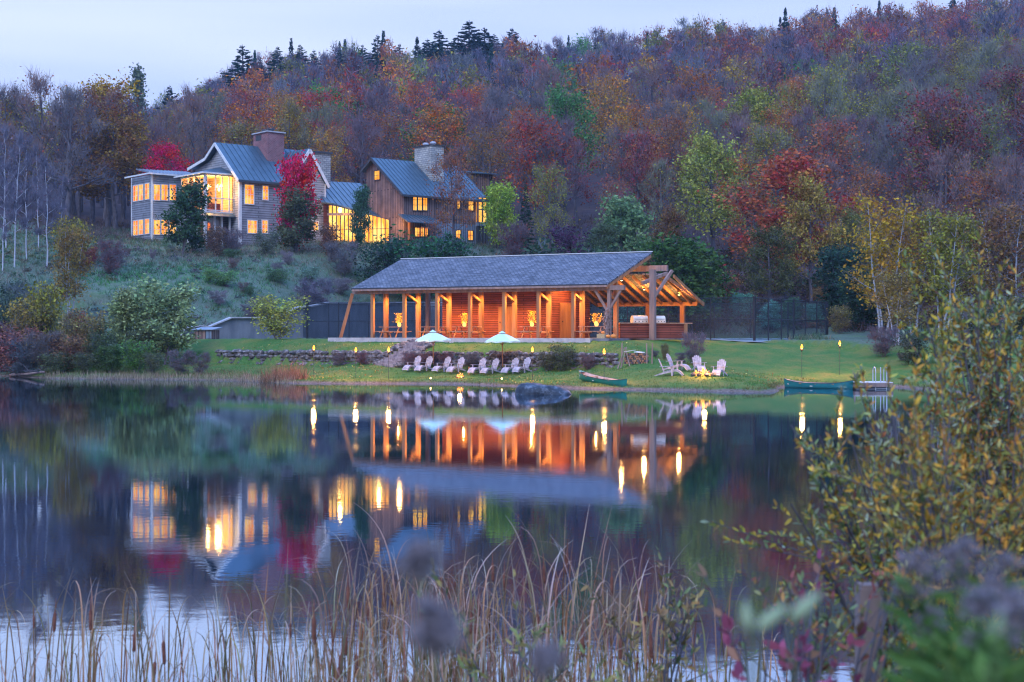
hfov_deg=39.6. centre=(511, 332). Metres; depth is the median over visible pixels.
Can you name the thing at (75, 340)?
shrub
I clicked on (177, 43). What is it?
sky
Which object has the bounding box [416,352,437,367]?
shrub
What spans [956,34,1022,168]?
bare tree
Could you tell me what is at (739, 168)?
autumn tree
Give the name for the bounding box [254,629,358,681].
cattail
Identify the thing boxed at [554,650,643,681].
cattail
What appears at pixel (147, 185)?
window
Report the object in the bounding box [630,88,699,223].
bare tree
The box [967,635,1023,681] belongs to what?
weed plant
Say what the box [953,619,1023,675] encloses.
weed plant
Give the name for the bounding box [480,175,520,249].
leafy tree
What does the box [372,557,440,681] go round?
cattail
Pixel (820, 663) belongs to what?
shrub
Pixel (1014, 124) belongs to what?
autumn tree
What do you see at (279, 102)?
autumn tree
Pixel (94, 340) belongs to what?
shrub
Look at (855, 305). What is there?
leafy tree
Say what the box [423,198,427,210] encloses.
window
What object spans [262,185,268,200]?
window
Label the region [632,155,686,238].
bare tree
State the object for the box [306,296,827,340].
court fence
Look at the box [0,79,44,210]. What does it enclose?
bare tree
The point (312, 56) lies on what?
spruce tree
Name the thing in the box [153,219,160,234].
window
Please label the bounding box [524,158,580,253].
autumn tree
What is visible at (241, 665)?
cattail
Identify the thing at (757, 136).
autumn tree
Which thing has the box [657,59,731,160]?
autumn tree
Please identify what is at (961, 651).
weed plant
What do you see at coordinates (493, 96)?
bare tree
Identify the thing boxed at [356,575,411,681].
cattail
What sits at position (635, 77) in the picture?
bare tree
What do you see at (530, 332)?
picnic table
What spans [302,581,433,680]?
cattail
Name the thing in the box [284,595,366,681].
cattail
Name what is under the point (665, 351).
shrub
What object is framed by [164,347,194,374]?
shrub
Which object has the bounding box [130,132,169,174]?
autumn tree
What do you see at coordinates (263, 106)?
bare tree
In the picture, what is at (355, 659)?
cattail
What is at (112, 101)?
autumn tree
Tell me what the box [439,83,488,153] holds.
autumn tree
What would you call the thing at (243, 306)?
shrub
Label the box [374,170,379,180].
window
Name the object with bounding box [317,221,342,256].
shrub
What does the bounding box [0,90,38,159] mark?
autumn tree
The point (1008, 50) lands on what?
bare tree
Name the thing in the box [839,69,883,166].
bare tree
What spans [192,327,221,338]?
pump shed
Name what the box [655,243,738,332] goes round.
leafy tree
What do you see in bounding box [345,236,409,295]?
shrub
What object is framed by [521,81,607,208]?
leafy tree
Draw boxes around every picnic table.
[375,327,411,337]
[416,327,447,336]
[448,326,485,337]
[516,326,553,337]
[575,326,612,337]
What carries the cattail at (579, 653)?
in the water
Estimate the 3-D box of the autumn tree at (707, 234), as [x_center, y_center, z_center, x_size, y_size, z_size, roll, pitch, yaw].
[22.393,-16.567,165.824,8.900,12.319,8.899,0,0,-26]
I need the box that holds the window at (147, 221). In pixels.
[145,218,149,234]
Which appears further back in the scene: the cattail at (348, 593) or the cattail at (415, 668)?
the cattail at (348, 593)
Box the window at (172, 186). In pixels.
[169,184,176,200]
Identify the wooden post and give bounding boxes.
[855,582,882,681]
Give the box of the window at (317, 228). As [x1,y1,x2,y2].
[311,221,318,230]
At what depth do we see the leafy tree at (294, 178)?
140.85 m
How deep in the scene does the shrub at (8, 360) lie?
96.93 m
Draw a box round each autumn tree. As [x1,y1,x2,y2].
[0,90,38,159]
[0,91,59,212]
[28,124,61,186]
[32,105,75,208]
[47,116,85,211]
[67,78,150,227]
[99,128,129,207]
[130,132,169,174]
[155,130,204,171]
[164,98,203,170]
[203,116,250,154]
[207,98,288,145]
[209,84,276,142]
[209,116,276,145]
[256,89,318,148]
[260,85,288,136]
[260,90,320,149]
[272,85,351,160]
[272,106,316,149]
[302,129,336,181]
[307,124,355,205]
[318,111,357,206]
[352,104,413,181]
[389,73,445,154]
[392,90,485,173]
[395,95,464,160]
[420,148,482,245]
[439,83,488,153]
[458,77,507,146]
[459,120,517,224]
[464,106,513,195]
[488,103,578,241]
[489,96,541,219]
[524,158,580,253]
[547,135,607,222]
[576,65,643,192]
[576,75,628,172]
[594,117,680,252]
[594,176,631,245]
[600,98,674,198]
[600,111,646,189]
[600,121,676,231]
[602,137,678,221]
[612,104,648,152]
[642,103,702,227]
[648,96,703,210]
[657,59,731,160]
[665,139,734,241]
[693,96,736,141]
[705,149,777,255]
[714,173,785,289]
[719,116,785,228]
[734,121,820,227]
[755,99,810,201]
[768,75,810,154]
[768,78,804,157]
[772,69,855,181]
[779,70,816,150]
[784,108,878,240]
[794,54,858,153]
[796,67,865,155]
[838,165,917,272]
[843,82,905,191]
[849,65,892,149]
[864,31,954,117]
[871,83,908,174]
[884,82,1004,214]
[886,79,1006,228]
[890,104,944,210]
[894,101,995,216]
[923,64,959,101]
[932,30,1001,103]
[933,164,1023,285]
[943,96,1022,226]
[946,60,989,107]
[970,61,1023,184]
[973,71,1023,176]
[978,69,1023,158]
[1002,86,1023,172]
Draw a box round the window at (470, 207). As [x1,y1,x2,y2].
[468,201,473,210]
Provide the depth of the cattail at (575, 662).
7.05 m
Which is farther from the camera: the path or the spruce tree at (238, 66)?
the spruce tree at (238, 66)
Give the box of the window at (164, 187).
[161,184,167,200]
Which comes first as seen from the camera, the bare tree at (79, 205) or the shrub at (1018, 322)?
the shrub at (1018, 322)
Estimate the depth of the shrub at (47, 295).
100.08 m
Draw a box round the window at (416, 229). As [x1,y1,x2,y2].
[414,227,419,236]
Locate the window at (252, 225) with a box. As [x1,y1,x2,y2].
[247,219,257,233]
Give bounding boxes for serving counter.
[619,323,692,337]
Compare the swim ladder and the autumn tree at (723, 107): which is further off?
the autumn tree at (723, 107)
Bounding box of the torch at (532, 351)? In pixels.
[531,347,533,380]
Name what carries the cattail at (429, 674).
in the water
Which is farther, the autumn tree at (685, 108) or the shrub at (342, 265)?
the autumn tree at (685, 108)
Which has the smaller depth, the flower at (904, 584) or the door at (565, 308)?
the flower at (904, 584)
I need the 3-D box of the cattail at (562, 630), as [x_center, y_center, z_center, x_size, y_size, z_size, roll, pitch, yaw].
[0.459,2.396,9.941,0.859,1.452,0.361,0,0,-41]
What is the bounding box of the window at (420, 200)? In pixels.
[418,197,422,210]
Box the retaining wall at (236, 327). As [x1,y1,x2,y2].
[176,302,606,338]
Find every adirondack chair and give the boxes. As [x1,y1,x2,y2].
[402,356,422,370]
[414,356,432,370]
[431,356,450,371]
[446,357,465,371]
[467,358,487,372]
[480,358,499,373]
[500,358,519,372]
[512,357,531,372]
[654,359,683,375]
[664,353,690,369]
[691,355,706,371]
[711,359,727,375]
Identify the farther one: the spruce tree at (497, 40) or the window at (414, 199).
the spruce tree at (497, 40)
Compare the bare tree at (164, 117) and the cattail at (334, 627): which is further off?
the bare tree at (164, 117)
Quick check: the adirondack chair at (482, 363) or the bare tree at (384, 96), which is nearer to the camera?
the adirondack chair at (482, 363)
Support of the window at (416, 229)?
in the barn house at (400, 195)
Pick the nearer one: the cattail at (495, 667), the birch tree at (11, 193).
the cattail at (495, 667)
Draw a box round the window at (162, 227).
[161,219,167,234]
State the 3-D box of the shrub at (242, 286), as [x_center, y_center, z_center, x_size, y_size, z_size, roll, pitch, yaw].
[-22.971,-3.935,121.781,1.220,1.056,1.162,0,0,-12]
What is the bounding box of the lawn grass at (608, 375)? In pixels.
[147,340,1021,387]
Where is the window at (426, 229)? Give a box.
[425,227,428,236]
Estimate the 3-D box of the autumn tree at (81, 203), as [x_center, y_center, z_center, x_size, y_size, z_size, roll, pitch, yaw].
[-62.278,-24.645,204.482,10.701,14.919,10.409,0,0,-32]
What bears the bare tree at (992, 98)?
on the ground at (828, 360)
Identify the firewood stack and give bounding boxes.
[621,343,652,365]
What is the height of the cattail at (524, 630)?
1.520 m
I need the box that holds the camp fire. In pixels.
[691,367,715,375]
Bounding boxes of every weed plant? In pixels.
[876,601,949,681]
[899,658,992,681]
[900,626,959,681]
[930,587,999,670]
[933,627,1014,681]
[950,649,1023,681]
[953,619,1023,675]
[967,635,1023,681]
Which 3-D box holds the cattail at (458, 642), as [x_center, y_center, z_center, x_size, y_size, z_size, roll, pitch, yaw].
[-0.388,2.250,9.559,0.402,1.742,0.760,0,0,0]
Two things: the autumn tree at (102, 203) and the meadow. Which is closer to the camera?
the meadow
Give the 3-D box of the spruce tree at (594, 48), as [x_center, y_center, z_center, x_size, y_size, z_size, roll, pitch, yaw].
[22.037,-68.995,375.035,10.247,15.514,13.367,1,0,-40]
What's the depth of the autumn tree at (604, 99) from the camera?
222.00 m
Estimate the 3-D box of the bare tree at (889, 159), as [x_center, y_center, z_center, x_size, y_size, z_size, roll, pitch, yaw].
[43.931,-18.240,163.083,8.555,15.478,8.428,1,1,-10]
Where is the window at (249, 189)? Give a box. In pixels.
[244,184,254,204]
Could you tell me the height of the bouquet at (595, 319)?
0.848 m
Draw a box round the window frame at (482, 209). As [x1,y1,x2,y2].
[477,197,487,221]
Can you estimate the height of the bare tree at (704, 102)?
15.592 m
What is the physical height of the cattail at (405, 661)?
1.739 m
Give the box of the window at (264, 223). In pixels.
[261,219,267,233]
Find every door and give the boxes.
[206,331,211,338]
[498,307,511,335]
[561,304,570,337]
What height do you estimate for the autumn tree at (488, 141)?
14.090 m
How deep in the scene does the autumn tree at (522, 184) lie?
183.34 m
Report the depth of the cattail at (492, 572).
11.31 m
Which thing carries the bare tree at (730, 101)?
on the ground at (828, 360)
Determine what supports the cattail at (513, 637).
in the water
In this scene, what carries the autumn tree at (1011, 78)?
on the ground at (828, 360)
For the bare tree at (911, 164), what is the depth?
167.45 m
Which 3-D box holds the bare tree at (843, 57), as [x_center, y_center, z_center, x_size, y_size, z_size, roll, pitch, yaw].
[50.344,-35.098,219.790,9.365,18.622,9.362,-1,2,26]
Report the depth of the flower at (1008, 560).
1.69 m
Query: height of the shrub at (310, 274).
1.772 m
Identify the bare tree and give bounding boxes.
[0,62,75,224]
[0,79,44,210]
[0,82,51,208]
[0,99,17,163]
[0,125,40,208]
[15,82,121,225]
[22,102,100,219]
[31,83,98,214]
[50,94,131,222]
[57,123,89,216]
[76,100,151,214]
[97,93,157,218]
[127,104,152,177]
[136,104,190,175]
[141,118,176,170]
[146,107,207,172]
[163,82,217,156]
[165,90,217,172]
[177,113,227,169]
[194,88,235,158]
[248,101,285,145]
[292,98,352,178]
[326,107,364,180]
[328,112,391,186]
[339,120,387,183]
[343,80,414,159]
[378,99,415,159]
[401,119,432,160]
[445,90,480,163]
[445,101,521,180]
[460,124,491,171]
[463,83,521,182]
[466,90,514,182]
[500,109,560,201]
[515,93,553,137]
[518,57,574,181]
[522,108,563,174]
[525,114,583,232]
[532,113,598,237]
[540,86,574,177]
[555,110,582,188]
[577,63,627,173]
[593,120,643,203]
[612,108,658,192]
[621,60,663,130]
[622,61,677,133]
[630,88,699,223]
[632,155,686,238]
[649,79,698,151]
[684,92,722,190]
[693,103,739,221]
[694,107,729,180]
[704,71,746,124]
[705,117,770,246]
[719,93,744,125]
[737,125,788,227]
[776,100,826,211]
[791,67,856,196]
[802,154,859,237]
[813,48,863,164]
[820,108,874,225]
[820,129,875,225]
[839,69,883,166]
[850,113,891,208]
[860,110,926,235]
[862,80,932,199]
[868,72,956,222]
[890,59,943,177]
[897,81,960,183]
[909,141,987,268]
[930,68,958,116]
[942,101,1003,206]
[953,69,996,126]
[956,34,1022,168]
[959,87,1012,207]
[961,64,1007,151]
[974,149,1023,273]
[975,149,1023,298]
[980,36,1023,138]
[1011,32,1023,84]
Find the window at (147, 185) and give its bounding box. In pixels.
[145,183,149,199]
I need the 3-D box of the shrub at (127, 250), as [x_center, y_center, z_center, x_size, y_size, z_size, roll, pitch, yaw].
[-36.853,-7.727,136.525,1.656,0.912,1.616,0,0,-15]
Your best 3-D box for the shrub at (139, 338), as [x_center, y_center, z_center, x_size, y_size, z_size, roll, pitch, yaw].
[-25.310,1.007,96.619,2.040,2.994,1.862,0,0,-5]
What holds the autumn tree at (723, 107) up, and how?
on the ground at (828, 360)
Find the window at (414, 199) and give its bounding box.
[412,197,417,210]
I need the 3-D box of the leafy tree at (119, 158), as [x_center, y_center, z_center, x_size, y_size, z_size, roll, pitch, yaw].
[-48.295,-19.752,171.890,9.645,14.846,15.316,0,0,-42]
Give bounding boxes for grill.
[630,316,647,322]
[656,316,665,322]
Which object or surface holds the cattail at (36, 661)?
in the water
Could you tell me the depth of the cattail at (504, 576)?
11.39 m
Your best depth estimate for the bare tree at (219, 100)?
223.04 m
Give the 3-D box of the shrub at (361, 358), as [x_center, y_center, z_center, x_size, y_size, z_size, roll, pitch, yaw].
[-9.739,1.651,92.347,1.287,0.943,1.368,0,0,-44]
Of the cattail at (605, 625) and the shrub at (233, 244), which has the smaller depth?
the cattail at (605, 625)
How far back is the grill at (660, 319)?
90.94 m
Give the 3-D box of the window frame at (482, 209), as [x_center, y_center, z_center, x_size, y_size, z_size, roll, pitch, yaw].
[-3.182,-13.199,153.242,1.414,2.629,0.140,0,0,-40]
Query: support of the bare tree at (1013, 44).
on the ground at (828, 360)
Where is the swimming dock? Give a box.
[853,374,892,388]
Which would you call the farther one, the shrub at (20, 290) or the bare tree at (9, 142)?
the bare tree at (9, 142)
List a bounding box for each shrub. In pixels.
[0,278,29,318]
[0,278,61,328]
[0,291,28,329]
[0,295,59,367]
[0,319,17,371]
[0,321,46,376]
[0,336,47,374]
[14,278,76,354]
[14,328,63,373]
[37,350,72,373]
[44,330,87,372]
[48,212,94,266]
[55,305,113,364]
[63,307,88,347]
[70,351,99,373]
[80,244,97,267]
[81,328,123,369]
[84,322,108,351]
[93,235,126,273]
[94,343,123,372]
[103,265,115,273]
[113,251,127,265]
[117,337,155,372]
[121,248,132,255]
[124,328,153,368]
[139,350,167,374]
[149,249,156,258]
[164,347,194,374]
[186,351,212,374]
[200,223,229,256]
[201,266,217,282]
[203,269,238,285]
[205,289,228,304]
[219,225,246,253]
[223,248,242,257]
[226,257,241,269]
[237,281,249,290]
[238,303,255,315]
[243,285,255,294]
[243,310,254,316]
[246,292,313,338]
[246,297,276,314]
[249,228,282,253]
[262,267,291,282]
[270,261,284,270]
[280,250,293,264]
[290,284,317,299]
[295,274,336,304]
[299,264,323,282]
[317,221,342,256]
[321,239,362,276]
[330,353,345,365]
[333,277,356,294]
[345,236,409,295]
[352,352,368,364]
[363,223,465,300]
[402,352,415,364]
[405,229,479,258]
[414,568,623,681]
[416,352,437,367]
[436,351,452,365]
[460,353,479,367]
[493,219,534,256]
[498,353,507,362]
[515,234,628,327]
[536,350,556,370]
[541,217,619,254]
[543,341,578,370]
[579,352,595,368]
[581,547,770,681]
[601,306,636,330]
[636,306,645,315]
[660,343,670,358]
[674,352,687,362]
[680,330,708,364]
[686,490,985,681]
[700,334,978,681]
[716,268,743,313]
[727,291,758,318]
[756,299,783,330]
[779,295,803,325]
[803,300,828,326]
[805,341,1023,675]
[810,284,831,314]
[826,302,854,333]
[865,324,902,356]
[879,230,1023,659]
[892,329,932,364]
[923,323,966,358]
[943,299,1016,348]
[987,293,1023,339]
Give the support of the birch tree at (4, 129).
on the ground at (828, 360)
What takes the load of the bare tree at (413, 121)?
on the ground at (828, 360)
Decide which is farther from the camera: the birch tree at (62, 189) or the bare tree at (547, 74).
the bare tree at (547, 74)
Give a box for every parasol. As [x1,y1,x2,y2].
[415,329,450,369]
[484,330,519,371]
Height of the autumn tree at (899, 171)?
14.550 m
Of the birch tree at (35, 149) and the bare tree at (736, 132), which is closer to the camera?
the birch tree at (35, 149)
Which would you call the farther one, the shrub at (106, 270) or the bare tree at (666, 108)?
the bare tree at (666, 108)
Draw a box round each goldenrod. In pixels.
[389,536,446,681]
[400,588,466,681]
[522,636,569,681]
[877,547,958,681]
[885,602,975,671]
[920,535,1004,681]
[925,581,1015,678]
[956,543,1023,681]
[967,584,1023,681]
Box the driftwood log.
[1,361,44,375]
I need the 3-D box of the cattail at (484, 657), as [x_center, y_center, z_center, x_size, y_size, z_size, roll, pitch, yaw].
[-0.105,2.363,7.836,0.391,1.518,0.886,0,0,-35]
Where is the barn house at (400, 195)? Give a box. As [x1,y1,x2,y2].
[360,141,488,244]
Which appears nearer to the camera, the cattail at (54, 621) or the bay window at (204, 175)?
the cattail at (54, 621)
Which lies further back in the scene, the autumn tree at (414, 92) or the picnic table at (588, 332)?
the autumn tree at (414, 92)
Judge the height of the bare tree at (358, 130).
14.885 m
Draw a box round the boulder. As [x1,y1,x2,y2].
[515,382,570,394]
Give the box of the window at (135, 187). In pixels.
[133,185,137,201]
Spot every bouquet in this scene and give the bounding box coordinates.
[394,313,401,326]
[461,313,467,325]
[527,310,535,325]
[589,313,601,325]
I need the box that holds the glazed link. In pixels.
[320,181,409,244]
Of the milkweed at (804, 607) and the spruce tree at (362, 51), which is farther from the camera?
the spruce tree at (362, 51)
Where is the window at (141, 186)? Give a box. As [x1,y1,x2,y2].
[138,184,143,200]
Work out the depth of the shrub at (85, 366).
93.97 m
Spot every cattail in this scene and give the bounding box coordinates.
[0,568,111,681]
[6,597,75,681]
[32,631,82,681]
[33,578,118,681]
[36,580,112,681]
[58,578,126,680]
[83,584,166,681]
[87,587,197,681]
[87,600,200,681]
[145,607,219,681]
[191,595,267,681]
[215,626,255,681]
[231,552,302,681]
[235,611,323,681]
[241,603,305,681]
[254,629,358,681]
[264,535,380,681]
[269,533,402,679]
[274,569,363,678]
[277,593,393,681]
[282,564,418,681]
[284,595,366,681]
[286,643,378,681]
[289,561,391,681]
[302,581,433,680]
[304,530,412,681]
[318,605,412,681]
[322,642,412,681]
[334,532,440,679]
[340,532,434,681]
[343,580,430,681]
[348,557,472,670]
[350,620,445,681]
[351,603,513,681]
[353,570,444,681]
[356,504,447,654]
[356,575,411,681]
[360,635,493,681]
[366,578,417,681]
[367,625,462,681]
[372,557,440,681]
[380,648,523,681]
[383,577,471,677]
[383,612,504,681]
[390,654,445,681]
[392,572,480,681]
[402,614,425,681]
[410,581,498,681]
[414,590,459,681]
[424,574,521,681]
[428,631,493,681]
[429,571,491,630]
[429,571,515,673]
[433,522,543,681]
[435,556,485,681]
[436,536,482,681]
[439,563,520,680]
[439,625,474,681]
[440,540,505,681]
[440,569,514,681]
[441,623,485,681]
[442,582,496,676]
[450,557,536,678]
[451,615,485,680]
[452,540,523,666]
[452,619,528,680]
[461,566,535,679]
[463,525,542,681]
[463,599,625,681]
[465,617,548,681]
[466,563,506,679]
[467,592,543,680]
[477,552,577,681]
[478,637,537,681]
[479,599,530,681]
[479,613,515,681]
[480,567,572,681]
[481,632,526,681]
[487,557,541,680]
[492,605,619,681]
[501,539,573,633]
[501,609,568,678]
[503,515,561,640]
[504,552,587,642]
[507,512,614,680]
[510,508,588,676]
[510,511,635,681]
[514,569,587,680]
[514,576,603,681]
[515,587,595,663]
[520,571,642,681]
[523,541,659,681]
[536,608,672,681]
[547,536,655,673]
[550,606,617,679]
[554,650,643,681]
[560,548,591,681]
[572,557,700,681]
[576,557,669,681]
[578,577,655,681]
[587,613,611,680]
[591,567,664,675]
[596,568,659,681]
[596,620,625,681]
[604,554,706,681]
[610,595,674,681]
[630,556,680,680]
[692,577,760,681]
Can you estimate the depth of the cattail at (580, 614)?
11.50 m
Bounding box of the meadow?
[0,224,837,339]
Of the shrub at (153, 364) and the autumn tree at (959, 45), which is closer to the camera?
the shrub at (153, 364)
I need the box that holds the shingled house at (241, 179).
[124,128,332,244]
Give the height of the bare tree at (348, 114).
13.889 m
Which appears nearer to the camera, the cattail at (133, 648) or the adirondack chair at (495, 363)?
the cattail at (133, 648)
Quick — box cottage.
[463,171,498,192]
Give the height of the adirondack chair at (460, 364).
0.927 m
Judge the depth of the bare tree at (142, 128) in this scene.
221.76 m
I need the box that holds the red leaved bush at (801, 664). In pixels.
[694,549,880,681]
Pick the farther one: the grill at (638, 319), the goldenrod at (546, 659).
the grill at (638, 319)
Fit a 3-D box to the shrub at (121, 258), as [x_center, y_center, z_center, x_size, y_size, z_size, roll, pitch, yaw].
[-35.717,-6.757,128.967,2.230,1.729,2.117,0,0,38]
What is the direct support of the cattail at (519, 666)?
in the water
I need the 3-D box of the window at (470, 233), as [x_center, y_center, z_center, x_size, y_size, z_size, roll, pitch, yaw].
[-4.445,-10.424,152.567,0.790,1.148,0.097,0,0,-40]
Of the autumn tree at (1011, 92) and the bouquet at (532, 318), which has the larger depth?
the autumn tree at (1011, 92)
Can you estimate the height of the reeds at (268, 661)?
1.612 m
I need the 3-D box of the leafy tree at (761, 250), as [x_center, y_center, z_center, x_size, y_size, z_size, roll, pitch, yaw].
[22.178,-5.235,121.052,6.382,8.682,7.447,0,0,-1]
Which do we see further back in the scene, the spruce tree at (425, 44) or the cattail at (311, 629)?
the spruce tree at (425, 44)
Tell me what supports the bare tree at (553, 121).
on the ground at (828, 360)
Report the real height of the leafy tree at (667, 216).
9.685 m
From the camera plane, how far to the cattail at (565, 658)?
7.68 m
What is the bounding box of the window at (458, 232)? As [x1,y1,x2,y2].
[455,229,460,238]
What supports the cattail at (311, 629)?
in the water
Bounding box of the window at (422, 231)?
[420,227,424,236]
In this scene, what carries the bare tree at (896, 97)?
on the ground at (828, 360)
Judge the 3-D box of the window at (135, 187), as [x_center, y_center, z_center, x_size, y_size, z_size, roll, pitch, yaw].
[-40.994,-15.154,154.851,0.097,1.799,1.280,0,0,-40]
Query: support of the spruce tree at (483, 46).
on the ground at (828, 360)
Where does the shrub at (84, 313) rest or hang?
on the ground at (828, 360)
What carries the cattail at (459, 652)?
in the water
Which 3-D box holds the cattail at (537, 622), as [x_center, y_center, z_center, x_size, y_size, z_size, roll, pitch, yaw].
[0.277,2.434,10.042,0.795,1.375,0.351,0,0,-34]
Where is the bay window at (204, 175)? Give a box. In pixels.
[180,173,232,242]
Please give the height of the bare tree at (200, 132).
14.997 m
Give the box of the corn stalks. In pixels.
[601,308,612,337]
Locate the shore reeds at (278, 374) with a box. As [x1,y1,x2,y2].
[39,361,972,390]
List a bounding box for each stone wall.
[215,349,384,365]
[403,350,618,370]
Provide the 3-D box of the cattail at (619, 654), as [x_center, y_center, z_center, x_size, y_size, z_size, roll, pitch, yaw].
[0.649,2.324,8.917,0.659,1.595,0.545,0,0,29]
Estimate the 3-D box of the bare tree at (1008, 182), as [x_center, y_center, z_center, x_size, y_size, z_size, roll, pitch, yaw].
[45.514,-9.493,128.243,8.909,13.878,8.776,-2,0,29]
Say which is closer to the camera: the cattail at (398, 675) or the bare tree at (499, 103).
the cattail at (398, 675)
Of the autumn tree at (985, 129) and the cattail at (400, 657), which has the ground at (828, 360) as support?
the autumn tree at (985, 129)
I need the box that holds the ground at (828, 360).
[0,58,1023,401]
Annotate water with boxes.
[0,376,1019,681]
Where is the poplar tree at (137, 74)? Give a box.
[126,62,151,155]
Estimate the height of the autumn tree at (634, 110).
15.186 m
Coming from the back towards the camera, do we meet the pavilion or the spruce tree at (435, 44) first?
the spruce tree at (435, 44)
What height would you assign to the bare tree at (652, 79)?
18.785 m
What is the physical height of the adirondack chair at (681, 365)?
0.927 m
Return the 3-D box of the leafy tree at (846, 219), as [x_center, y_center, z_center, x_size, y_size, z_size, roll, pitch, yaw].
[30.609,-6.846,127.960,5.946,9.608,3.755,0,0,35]
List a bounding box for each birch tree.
[0,121,19,247]
[0,126,37,266]
[0,159,21,271]
[8,129,42,260]
[23,142,50,245]
[27,149,67,266]
[45,222,96,314]
[51,173,72,237]
[837,185,928,337]
[866,264,924,345]
[876,203,953,331]
[892,202,998,338]
[931,221,1004,334]
[958,196,1023,321]
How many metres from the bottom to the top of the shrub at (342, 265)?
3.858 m
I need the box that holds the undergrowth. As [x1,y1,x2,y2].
[0,199,1023,332]
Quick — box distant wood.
[0,0,1023,205]
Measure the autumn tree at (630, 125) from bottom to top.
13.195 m
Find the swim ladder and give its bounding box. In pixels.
[872,367,887,388]
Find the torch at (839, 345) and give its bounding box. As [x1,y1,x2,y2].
[838,341,840,374]
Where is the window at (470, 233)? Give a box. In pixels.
[467,230,473,240]
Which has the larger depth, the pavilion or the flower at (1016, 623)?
the pavilion
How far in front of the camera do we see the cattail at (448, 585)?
11.32 m
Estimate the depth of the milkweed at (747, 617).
1.25 m
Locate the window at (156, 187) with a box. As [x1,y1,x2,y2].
[153,184,160,200]
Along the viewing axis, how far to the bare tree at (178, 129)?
203.37 m
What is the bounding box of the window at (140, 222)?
[138,219,143,234]
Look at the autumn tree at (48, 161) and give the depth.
208.31 m
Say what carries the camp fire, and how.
on the ground at (828, 360)
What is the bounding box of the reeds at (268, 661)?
[0,526,799,681]
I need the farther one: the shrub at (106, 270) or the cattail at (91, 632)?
the shrub at (106, 270)
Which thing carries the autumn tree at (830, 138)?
on the ground at (828, 360)
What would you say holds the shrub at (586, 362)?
on the ground at (828, 360)
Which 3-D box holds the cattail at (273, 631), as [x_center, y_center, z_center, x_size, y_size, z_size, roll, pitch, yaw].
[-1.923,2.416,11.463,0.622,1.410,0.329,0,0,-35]
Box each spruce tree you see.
[130,86,178,191]
[219,44,267,109]
[260,46,288,89]
[295,45,311,74]
[307,50,325,83]
[329,49,347,107]
[355,44,372,82]
[364,34,383,102]
[393,44,404,72]
[419,40,434,61]
[420,31,457,64]
[448,21,488,67]
[455,27,507,77]
[491,34,500,53]
[500,29,524,61]
[518,182,538,255]
[583,42,600,70]
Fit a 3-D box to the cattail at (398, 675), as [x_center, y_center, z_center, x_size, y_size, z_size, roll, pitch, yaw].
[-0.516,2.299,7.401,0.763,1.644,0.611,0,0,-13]
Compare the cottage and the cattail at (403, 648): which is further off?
the cottage
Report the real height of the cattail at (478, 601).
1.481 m
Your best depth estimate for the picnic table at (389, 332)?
96.64 m
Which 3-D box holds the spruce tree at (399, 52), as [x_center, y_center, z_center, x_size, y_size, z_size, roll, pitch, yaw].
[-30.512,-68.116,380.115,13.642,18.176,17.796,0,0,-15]
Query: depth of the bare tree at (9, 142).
167.21 m
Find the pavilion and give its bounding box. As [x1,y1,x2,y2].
[328,251,704,342]
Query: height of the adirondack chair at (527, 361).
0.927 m
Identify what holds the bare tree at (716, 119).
on the ground at (828, 360)
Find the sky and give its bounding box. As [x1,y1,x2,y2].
[0,0,1020,179]
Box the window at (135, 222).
[133,220,137,235]
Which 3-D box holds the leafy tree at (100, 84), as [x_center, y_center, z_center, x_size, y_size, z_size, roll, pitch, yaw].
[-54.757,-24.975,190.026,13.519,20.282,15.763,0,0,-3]
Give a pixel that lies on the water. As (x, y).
(174, 494)
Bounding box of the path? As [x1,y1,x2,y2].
[715,339,760,341]
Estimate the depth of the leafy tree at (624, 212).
136.01 m
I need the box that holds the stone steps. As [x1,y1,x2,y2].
[373,338,434,367]
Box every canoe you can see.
[579,370,626,386]
[784,378,852,388]
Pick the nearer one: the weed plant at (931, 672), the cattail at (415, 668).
the weed plant at (931, 672)
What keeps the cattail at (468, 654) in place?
in the water
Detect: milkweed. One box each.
[741,598,752,681]
[755,604,788,681]
[789,590,821,681]
[993,611,1002,681]
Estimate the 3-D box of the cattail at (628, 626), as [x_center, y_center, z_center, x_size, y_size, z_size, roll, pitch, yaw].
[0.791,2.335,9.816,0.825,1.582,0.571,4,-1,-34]
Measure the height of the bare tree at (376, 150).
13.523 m
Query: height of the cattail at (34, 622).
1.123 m
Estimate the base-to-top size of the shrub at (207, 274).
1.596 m
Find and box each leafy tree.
[61,108,159,228]
[70,67,155,218]
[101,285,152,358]
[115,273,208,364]
[130,138,198,202]
[154,175,218,254]
[266,183,333,252]
[271,143,321,250]
[302,77,350,150]
[347,180,372,247]
[389,101,476,171]
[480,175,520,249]
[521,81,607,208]
[576,219,624,251]
[591,184,661,273]
[630,225,719,322]
[645,203,691,264]
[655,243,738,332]
[658,123,759,272]
[697,148,878,306]
[703,82,791,182]
[733,221,805,301]
[772,171,858,304]
[802,238,875,322]
[829,204,879,272]
[831,266,890,330]
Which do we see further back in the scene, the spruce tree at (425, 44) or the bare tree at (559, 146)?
the spruce tree at (425, 44)
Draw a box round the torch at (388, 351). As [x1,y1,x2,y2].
[387,347,389,379]
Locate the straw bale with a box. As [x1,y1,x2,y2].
[597,333,605,337]

